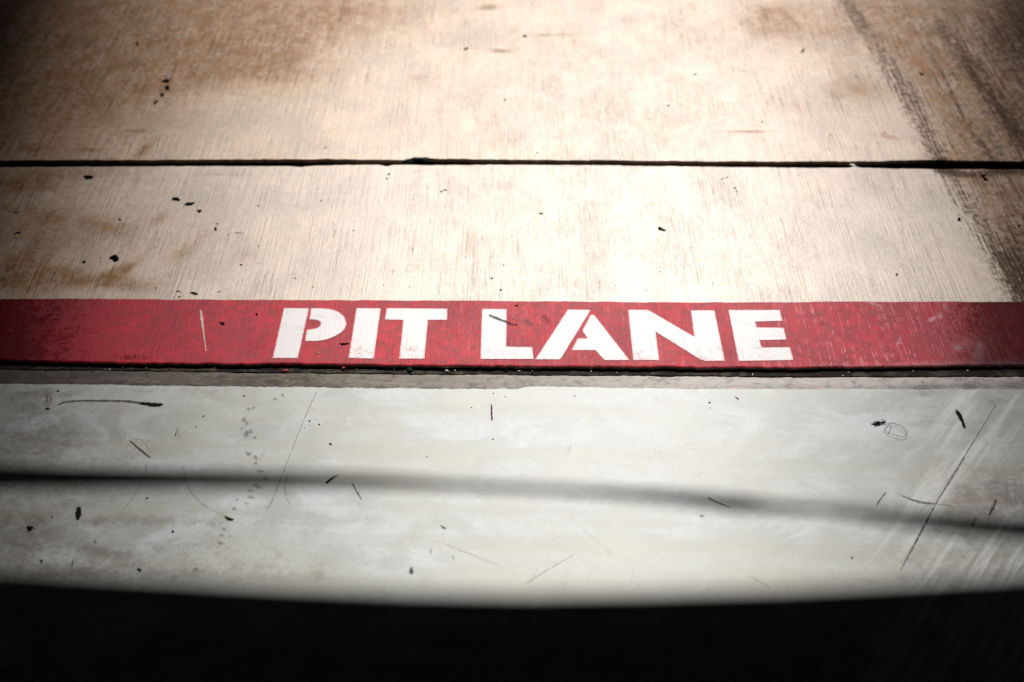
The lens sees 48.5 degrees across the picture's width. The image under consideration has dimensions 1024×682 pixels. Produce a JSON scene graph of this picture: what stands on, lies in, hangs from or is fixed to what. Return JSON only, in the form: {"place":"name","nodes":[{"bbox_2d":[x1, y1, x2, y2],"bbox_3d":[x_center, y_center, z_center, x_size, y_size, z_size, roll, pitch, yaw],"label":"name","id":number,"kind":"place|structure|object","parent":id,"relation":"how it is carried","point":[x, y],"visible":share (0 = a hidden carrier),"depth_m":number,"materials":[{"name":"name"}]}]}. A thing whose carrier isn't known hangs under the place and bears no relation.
{"place":"outdoors","nodes":[
{"label":"outdoors","id":0,"kind":"place"},
{"bbox_2d":[0,384,1023,681],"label":"garage floor","id":1,"kind":"structure","parent":0,"point":[588,534],"depth_m":1.86,"materials":[{"name":"paint"}]},
{"bbox_2d":[75,507,81,519],"bbox_3d":[-0.720,0.286,1.888,0.016,0.001,0.037,-10,44,-10],"label":"scuff mark","id":2,"kind":"object","parent":1,"relation":"on","point":[78,514],"visible":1,"depth_m":1.89,"materials":[{"name":"black rubber"}]},
{"bbox_2d":[58,400,161,404],"bbox_3d":[-0.731,0.113,2.072,0.202,0.001,0.021,0,43,0],"label":"scuff mark","id":3,"kind":"object","parent":1,"relation":"on","point":[105,400],"visible":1,"depth_m":2.08,"materials":[{"name":"grey rubber"}]},
{"bbox_2d":[130,440,149,456],"bbox_3d":[-0.652,0.189,1.991,0.071,0.001,0.007,31,52,29],"label":"scuff mark","id":4,"kind":"object","parent":1,"relation":"on","point":[141,450],"visible":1,"depth_m":1.99,"materials":[{"name":"grey rubber"}]},
{"bbox_2d":[140,402,161,405],"bbox_3d":[-0.655,0.115,2.069,0.051,0.001,0.013,2,43,3],"label":"scuff mark","id":5,"kind":"object","parent":1,"relation":"on","point":[153,404],"visible":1,"depth_m":2.07,"materials":[{"name":"black rubber"}]},
{"bbox_2d":[901,405,995,568],"bbox_3d":[0.747,0.238,1.939,0.007,0.001,0.458,26,49,25],"label":"scratch","id":6,"kind":"object","parent":1,"relation":"on","point":[916,540],"visible":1,"depth_m":1.91,"materials":[{"name":"grey"}]},
{"bbox_2d":[955,410,965,427],"bbox_3d":[0.807,0.140,2.043,0.015,0.001,0.056,-5,43,-5],"label":"scuff mark","id":7,"kind":"object","parent":1,"relation":"on","point":[958,413],"visible":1,"depth_m":2.05,"materials":[{"name":"black rubber"}]},
{"bbox_2d":[0,0,1023,168],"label":"concrete slab","id":8,"kind":"structure","parent":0,"point":[300,83],"depth_m":2.88,"materials":[{"name":"beige concrete"}]},
{"bbox_2d":[412,157,422,160],"bbox_3d":[-0.218,-0.421,2.632,0.028,0.006,0.012,10,44,10],"label":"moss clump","id":9,"kind":"object","parent":8,"relation":"on","point":[416,159],"visible":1,"depth_m":2.63,"materials":[{"name":"green plant"}]},
{"bbox_2d":[0,164,1023,370],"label":"concrete slab","id":10,"kind":"structure","parent":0,"point":[592,233],"depth_m":2.43,"materials":[{"name":"beige concrete"}]},
{"bbox_2d":[83,175,92,178],"bbox_3d":[-0.963,-0.372,2.582,0.025,0.001,0.016,0,43,0],"label":"gum spot","id":11,"kind":"object","parent":10,"relation":"on","point":[88,176],"visible":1,"depth_m":2.58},
{"bbox_2d":[109,254,118,261],"bbox_3d":[-0.828,-0.172,2.370,0.017,0.001,0.025,-29,51,-27],"label":"gum spot","id":12,"kind":"object","parent":10,"relation":"on","point":[114,257],"visible":1,"depth_m":2.37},
{"bbox_2d":[184,202,194,205],"bbox_3d":[-0.711,-0.303,2.508,0.023,0.001,0.014,0,43,0],"label":"gum spot","id":13,"kind":"object","parent":10,"relation":"on","point":[188,203],"visible":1,"depth_m":2.51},
{"bbox_2d":[0,298,1023,367],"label":"painted stripe","id":14,"kind":"object","parent":10,"relation":"on","point":[645,334],"visible":1,"depth_m":2.20,"materials":[{"name":"red paint"}]},
{"bbox_2d":[200,310,206,350],"bbox_3d":[-0.598,-0.020,2.207,0.009,0.001,0.131,-12,45,-13],"label":"scratch","id":15,"kind":"object","parent":14,"relation":"on","point":[201,318],"visible":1,"depth_m":2.22,"materials":[{"name":"beige"}]},
{"bbox_2d":[489,314,515,324],"bbox_3d":[-0.019,-0.041,2.228,0.070,0.001,0.013,24,48,23],"label":"scuff mark","id":16,"kind":"object","parent":14,"relation":"on","point":[501,319],"visible":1,"depth_m":2.23,"materials":[{"name":"grey paint"}]},
{"bbox_2d":[0,362,1023,377],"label":"joint sealant","id":17,"kind":"object","parent":10,"relation":"on","point":[993,372],"visible":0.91,"depth_m":2.14,"materials":[{"name":"black rubber"}]},
{"bbox_2d":[873,419,906,436],"bbox_3d":[0.672,0.154,2.025,0.064,0.008,0.030,26,49,25],"label":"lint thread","id":18,"kind":"object","parent":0,"point":[879,423],"visible":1,"depth_m":2.03},
{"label":"ground","id":19,"kind":"structure","parent":0,"visible":0},
{"bbox_2d":[0,369,1023,389],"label":"worn cement rim","id":20,"kind":"object","parent":19,"relation":"on","point":[219,379],"visible":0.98,"depth_m":2.12,"materials":[{"name":"grey concrete"}]}
]}

